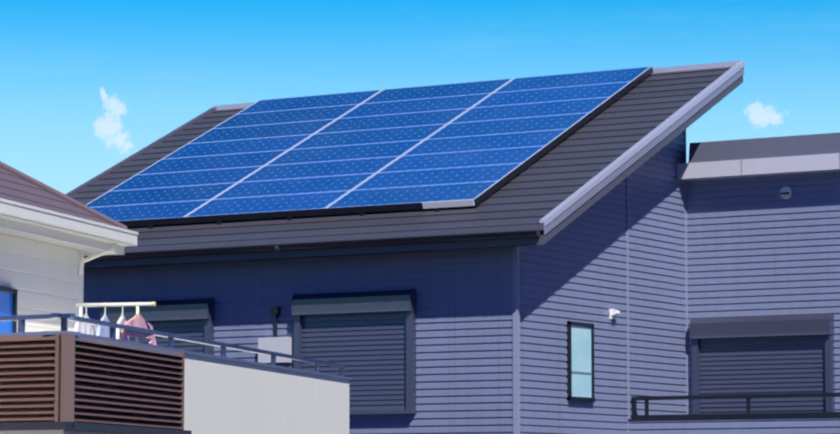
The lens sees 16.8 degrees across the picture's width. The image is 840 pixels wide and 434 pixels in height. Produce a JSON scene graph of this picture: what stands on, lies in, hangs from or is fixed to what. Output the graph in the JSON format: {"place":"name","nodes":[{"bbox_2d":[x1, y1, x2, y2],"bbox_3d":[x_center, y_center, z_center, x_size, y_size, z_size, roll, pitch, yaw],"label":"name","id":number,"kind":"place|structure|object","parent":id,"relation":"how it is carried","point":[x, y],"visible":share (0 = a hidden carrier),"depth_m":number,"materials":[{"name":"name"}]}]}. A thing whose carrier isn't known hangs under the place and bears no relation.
{"place":"outdoors","nodes":[
{"label":"outdoors","id":0,"kind":"place"},
{"bbox_2d":[0,233,80,331],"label":"house wall","id":1,"kind":"structure","parent":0,"point":[42,277],"depth_m":24.77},
{"bbox_2d":[0,286,16,332],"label":"window frame","id":2,"kind":"object","parent":1,"relation":"in","point":[14,292],"visible":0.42,"depth_m":24.10,"materials":[{"name":"metal"}]},
{"bbox_2d":[0,291,12,332],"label":"window","id":3,"kind":"structure","parent":2,"relation":"in","point":[6,303],"depth_m":23.98,"materials":[{"name":"blue glass"}]},
{"bbox_2d":[0,168,115,226],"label":"roof","id":4,"kind":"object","parent":1,"relation":"on","point":[14,187],"depth_m":24.92,"materials":[{"name":"brown tile"}]},
{"bbox_2d":[0,227,111,252],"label":"roof soffit","id":5,"kind":"structure","parent":4,"relation":"attached to","point":[85,249],"depth_m":24.71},
{"bbox_2d":[0,218,124,255],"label":"soffit","id":6,"kind":"structure","parent":4,"relation":"attached to","point":[50,233],"depth_m":24.48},
{"bbox_2d":[0,198,137,246],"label":"roof fascia","id":7,"kind":"structure","parent":6,"relation":"attached to","point":[37,216],"depth_m":24.30,"materials":[{"name":"white metal"}]},
{"bbox_2d":[0,161,126,228],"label":"roof edge trim","id":8,"kind":"structure","parent":4,"relation":"on","point":[54,192],"depth_m":25.62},
{"bbox_2d":[80,250,83,316],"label":"wall corner trim","id":9,"kind":"structure","parent":1,"relation":"attached to","point":[82,281],"depth_m":25.66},
{"bbox_2d":[78,242,116,274],"bbox_3d":[-2.902,0.379,25.552,0.371,0.290,0.040,-2,-6,15],"label":"drainpipe","id":10,"kind":"object","parent":1,"relation":"attached to","point":[92,257],"visible":0.98,"depth_m":25.55,"materials":[{"name":"white plastic"}]},
{"bbox_2d":[0,422,191,433],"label":"balcony base","id":11,"kind":"object","parent":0,"point":[73,426],"visible":1,"depth_m":21.82,"materials":[{"name":"grey concrete"}]},
{"bbox_2d":[83,302,123,320],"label":"clothes hangers","id":12,"kind":"object","parent":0,"point":[122,314],"visible":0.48,"depth_m":23.67},
{"bbox_2d":[120,316,156,345],"bbox_3d":[-2.342,0.941,23.618,0.028,0.240,0.680,-2,-6,19],"label":"hanging shirt","id":13,"kind":"object","parent":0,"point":[139,321],"visible":0.72,"depth_m":23.61,"materials":[{"name":"fabric"}]},
{"bbox_2d":[0,0,839,193],"label":"sky","id":14,"kind":"structure","parent":0,"point":[86,86],"materials":[{"name":"blue"}]},
{"bbox_2d":[628,418,839,433],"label":"balcony wall","id":15,"kind":"structure","parent":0,"point":[788,426],"depth_m":35.81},
{"bbox_2d":[686,172,839,413],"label":"wing siding","id":16,"kind":"object","parent":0,"point":[758,246],"visible":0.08,"depth_m":37.78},
{"bbox_2d":[690,313,834,413],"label":"wing window rails","id":17,"kind":"object","parent":16,"relation":"attached to","point":[829,368],"visible":0.81,"depth_m":37.12,"materials":[{"name":"grey metal"}]},
{"bbox_2d":[688,132,839,162],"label":"wing roof","id":18,"kind":"structure","parent":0,"point":[786,146],"depth_m":37.64,"materials":[{"name":"grey metal"}]},
{"bbox_2d":[677,153,839,180],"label":"wing roof fascia","id":19,"kind":"structure","parent":18,"relation":"attached to","point":[776,166],"depth_m":37.63,"materials":[{"name":"grey metal"}]},
{"label":"ground","id":20,"kind":"structure","parent":0,"visible":0},
{"bbox_2d":[0,354,348,433],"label":"white balcony walls","id":21,"kind":"structure","parent":20,"relation":"on","point":[225,397],"depth_m":26.61,"materials":[{"name":"white paint"}]},
{"bbox_2d":[0,340,175,429],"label":"balcony slat gaps","id":22,"kind":"object","parent":21,"relation":"attached to","point":[94,383],"visible":0.04,"depth_m":22.37,"materials":[{"name":"black"}]},
{"bbox_2d":[0,333,184,429],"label":"balcony slats","id":23,"kind":"object","parent":21,"relation":"attached to","point":[62,373],"visible":0.92,"depth_m":21.96,"materials":[{"name":"brown wood"}]},
{"bbox_2d":[76,302,150,342],"bbox_3d":[-2.556,1.196,23.643,0.660,0.966,0.034,-1,-6,13],"label":"laundry pole","id":24,"kind":"object","parent":21,"relation":"on","point":[81,305],"visible":0.5,"depth_m":23.67,"materials":[{"name":"white metal"}]},
{"bbox_2d":[74,316,128,338],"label":"hanging clothes","id":25,"kind":"object","parent":24,"relation":"hanging from","point":[84,328],"visible":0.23,"depth_m":23.62,"materials":[{"name":"fabric"}]},
{"bbox_2d":[96,316,109,337],"bbox_3d":[-2.628,0.947,23.685,0.028,0.240,0.680,0,-6,5],"label":"striped shirt","id":26,"kind":"object","parent":24,"relation":"hanging from","point":[103,331],"visible":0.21,"depth_m":23.59,"materials":[{"name":"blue fabric"}]},
{"bbox_2d":[0,331,351,379],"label":"balcony wall cap","id":27,"kind":"object","parent":21,"relation":"on","point":[179,350],"visible":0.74,"depth_m":24.43,"materials":[{"name":"grey metal"}]},
{"bbox_2d":[0,313,344,375],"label":"balcony railing","id":28,"kind":"object","parent":27,"relation":"on","point":[65,318],"visible":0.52,"depth_m":24.05,"materials":[{"name":"grey metal"}]},
{"bbox_2d":[83,130,686,433],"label":"house siding","id":29,"kind":"object","parent":20,"relation":"on","point":[575,270],"visible":0.4,"depth_m":35.81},
{"bbox_2d":[101,298,208,319],"bbox_3d":[-3.412,1.217,36.848,1.690,0.260,0.160,-3,-7,31],"label":"window box","id":30,"kind":"object","parent":29,"relation":"attached to","point":[179,308],"visible":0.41,"depth_m":36.70,"materials":[{"name":"paint"}]},
{"bbox_2d":[109,316,206,322],"bbox_3d":[-3.414,1.334,36.832,1.690,0.032,0.170,-3,-7,31],"label":"shutter box underside","id":31,"kind":"object","parent":30,"relation":"attached to","point":[173,319],"visible":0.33,"depth_m":36.61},
{"bbox_2d":[100,298,214,354],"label":"front window rails","id":32,"kind":"object","parent":29,"relation":"attached to","point":[209,325],"visible":0.29,"depth_m":36.39,"materials":[{"name":"grey metal"}]},
{"bbox_2d":[120,319,203,352],"bbox_3d":[-3.394,1.953,36.804,1.540,1.206,0.032,-3,-7,31],"label":"roller shutter","id":33,"kind":"object","parent":32,"relation":"hanging from","point":[192,328],"visible":0.02,"depth_m":36.66,"materials":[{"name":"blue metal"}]},
{"bbox_2d":[258,337,292,362],"bbox_3d":[-1.827,1.683,35.871,0.440,0.320,0.130,-3,-7,31],"label":"meter box","id":34,"kind":"object","parent":29,"relation":"attached to","point":[279,344],"visible":0.73,"depth_m":35.80,"materials":[{"name":"grey plastic"}]},
{"bbox_2d":[270,306,280,364],"bbox_3d":[-1.830,2.024,35.872,0.124,1.800,0.075,-3,-7,31],"label":"wall conduit","id":35,"kind":"object","parent":29,"relation":"attached to","point":[275,311],"visible":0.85,"depth_m":35.92,"materials":[{"name":"grey metal"}]},
{"bbox_2d":[84,245,534,268],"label":"roof soffit","id":36,"kind":"structure","parent":29,"relation":"attached to","point":[315,256],"depth_m":35.18,"materials":[{"name":"grey"}]},
{"bbox_2d":[293,290,410,312],"bbox_3d":[-0.825,1.065,35.316,1.710,0.260,0.160,-3,-7,31],"label":"window box","id":37,"kind":"object","parent":29,"relation":"attached to","point":[366,300],"visible":0.71,"depth_m":35.25,"materials":[{"name":"paint"}]},
{"bbox_2d":[292,308,408,315],"bbox_3d":[-0.828,1.182,35.300,1.710,0.032,0.170,-3,-7,31],"label":"shutter box underside","id":38,"kind":"object","parent":37,"relation":"attached to","point":[352,311],"visible":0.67,"depth_m":35.22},
{"bbox_2d":[291,289,416,414],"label":"front window rails","id":39,"kind":"object","parent":29,"relation":"attached to","point":[411,360],"visible":0.71,"depth_m":34.84,"materials":[{"name":"grey metal"}]},
{"bbox_2d":[302,312,405,410],"bbox_3d":[-0.808,1.801,35.272,1.560,1.206,0.032,-3,-7,31],"label":"roller shutter","id":40,"kind":"object","parent":39,"relation":"attached to","point":[368,350],"visible":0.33,"depth_m":35.20,"materials":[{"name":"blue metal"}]},
{"bbox_2d":[84,75,742,267],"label":"roof slab","id":41,"kind":"structure","parent":29,"relation":"on","point":[542,239],"depth_m":35.29,"materials":[{"name":"grey metal"}]},
{"bbox_2d":[65,107,215,196],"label":"roof edge trim","id":42,"kind":"structure","parent":41,"relation":"attached to","point":[139,153],"depth_m":41.41,"materials":[{"name":"grey metal"}]},
{"bbox_2d":[84,230,540,259],"bbox_3d":[-2.339,0.409,35.694,8.690,0.073,0.144,-3,-7,31],"label":"roof gutter","id":43,"kind":"object","parent":41,"relation":"attached to","point":[376,241],"visible":0.79,"depth_m":34.92,"materials":[{"name":"grey metal"}]},
{"bbox_2d":[125,224,543,251],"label":"roof eave trim","id":44,"kind":"structure","parent":41,"relation":"attached to","point":[537,227],"depth_m":34.99,"materials":[{"name":"grey metal"}]},
{"bbox_2d":[70,67,730,246],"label":"roof courses","id":45,"kind":"object","parent":41,"relation":"on","point":[536,191],"depth_m":36.21,"materials":[{"name":"metal"}]},
{"bbox_2d":[118,67,652,228],"bbox_3d":[-0.852,-0.914,38.699,6.540,2.427,5.044,-3,-7,31],"label":"solar array frame","id":46,"kind":"object","parent":45,"relation":"on","point":[290,215],"visible":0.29,"depth_m":36.41,"materials":[{"name":"black metal"}]},
{"bbox_2d":[86,66,651,220],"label":"solar panels","id":47,"kind":"object","parent":46,"relation":"in","point":[453,141],"visible":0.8,"depth_m":38.47,"materials":[{"name":"blue glass"}]},
{"bbox_2d":[422,199,474,208],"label":"solar panel trim","id":48,"kind":"structure","parent":46,"relation":"attached to","point":[444,204],"depth_m":34.97,"materials":[{"name":"silver metal"}]},
{"bbox_2d":[213,61,744,225],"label":"roof edge trim","id":49,"kind":"structure","parent":41,"relation":"on","point":[598,178],"depth_m":36.63,"materials":[{"name":"grey metal"}]},
{"bbox_2d":[541,67,743,234],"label":"roof edge trim","id":50,"kind":"structure","parent":41,"relation":"on","point":[572,208],"depth_m":35.83,"materials":[{"name":"grey metal"}]},
{"bbox_2d":[566,321,594,401],"bbox_3d":[2.011,1.814,35.521,0.060,0.990,0.660,-3,-7,31],"label":"side window frame","id":51,"kind":"object","parent":29,"relation":"attached to","point":[570,397],"visible":0.75,"depth_m":35.28,"materials":[{"name":"grey metal"}]},
{"bbox_2d":[571,325,590,397],"bbox_3d":[1.998,1.810,35.530,0.028,0.890,0.570,-3,-7,31],"label":"side window glass","id":52,"kind":"object","parent":51,"relation":"in","point":[581,350],"visible":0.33,"depth_m":35.54,"materials":[{"name":"blue glass"}]},
{"bbox_2d":[572,327,591,397],"bbox_3d":[2.001,1.810,35.528,0.036,0.890,0.570,-3,-7,31],"label":"window sash","id":53,"kind":"object","parent":51,"relation":"attached to","point":[586,372],"visible":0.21,"depth_m":35.72,"materials":[{"name":"silver metal"}]},
{"bbox_2d":[512,129,688,433],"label":"house trim","id":54,"kind":"structure","parent":29,"relation":"attached to","point":[516,324],"depth_m":34.24,"materials":[{"name":"metal"}]},
{"bbox_2d":[609,309,619,323],"bbox_3d":[2.491,1.272,36.335,0.110,0.190,0.110,-3,-7,31],"label":"security camera","id":55,"kind":"object","parent":29,"relation":"attached to","point":[613,313],"depth_m":36.31,"materials":[{"name":"white plastic"}]},
{"bbox_3d":[7.022,3.078,39.001,5.000,7.120,4.988,-3,-7,31],"label":"wing","id":56,"kind":"object","parent":20,"relation":"on","visible":0},
{"bbox_2d":[628,416,839,420],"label":"balcony ledge","id":57,"kind":"object","parent":56,"relation":"attached to","point":[788,417],"visible":0.77,"depth_m":35.84,"materials":[{"name":"grey metal"}]},
{"bbox_2d":[632,392,839,418],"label":"balcony railing","id":58,"kind":"object","parent":57,"relation":"on","point":[748,397],"visible":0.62,"depth_m":35.94,"materials":[{"name":"black metal"}]},
{"bbox_2d":[691,314,828,335],"bbox_3d":[4.522,1.450,37.634,1.980,0.270,0.160,-3,-7,31],"label":"shutter box","id":59,"kind":"object","parent":56,"relation":"attached to","point":[806,323],"visible":0.71,"depth_m":37.56,"materials":[{"name":"paint"}]},
{"bbox_2d":[691,332,827,338],"bbox_3d":[4.519,1.572,37.617,1.980,0.032,0.170,-3,-7,31],"label":"shutter box edge","id":60,"kind":"object","parent":59,"relation":"attached to","point":[760,335],"visible":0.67,"depth_m":37.53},
{"bbox_2d":[699,335,825,413],"bbox_3d":[4.539,2.515,37.557,1.830,1.856,0.032,-3,-7,31],"label":"roller shutter","id":61,"kind":"object","parent":56,"relation":"hanging from","point":[767,365],"visible":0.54,"depth_m":37.59,"materials":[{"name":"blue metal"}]},
{"bbox_2d":[780,186,792,198],"bbox_3d":[4.853,-0.321,37.661,0.170,0.170,0.075,-3,-7,31],"label":"wall vent","id":62,"kind":"object","parent":56,"relation":"attached to","point":[785,189],"visible":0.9,"depth_m":37.63,"materials":[{"name":"silver metal"}]},
{"bbox_2d":[741,153,839,174],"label":"wing roof fascia joints","id":63,"kind":"object","parent":56,"relation":"attached to","point":[839,164],"visible":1,"depth_m":37.03,"materials":[{"name":"grey metal"}]}
]}

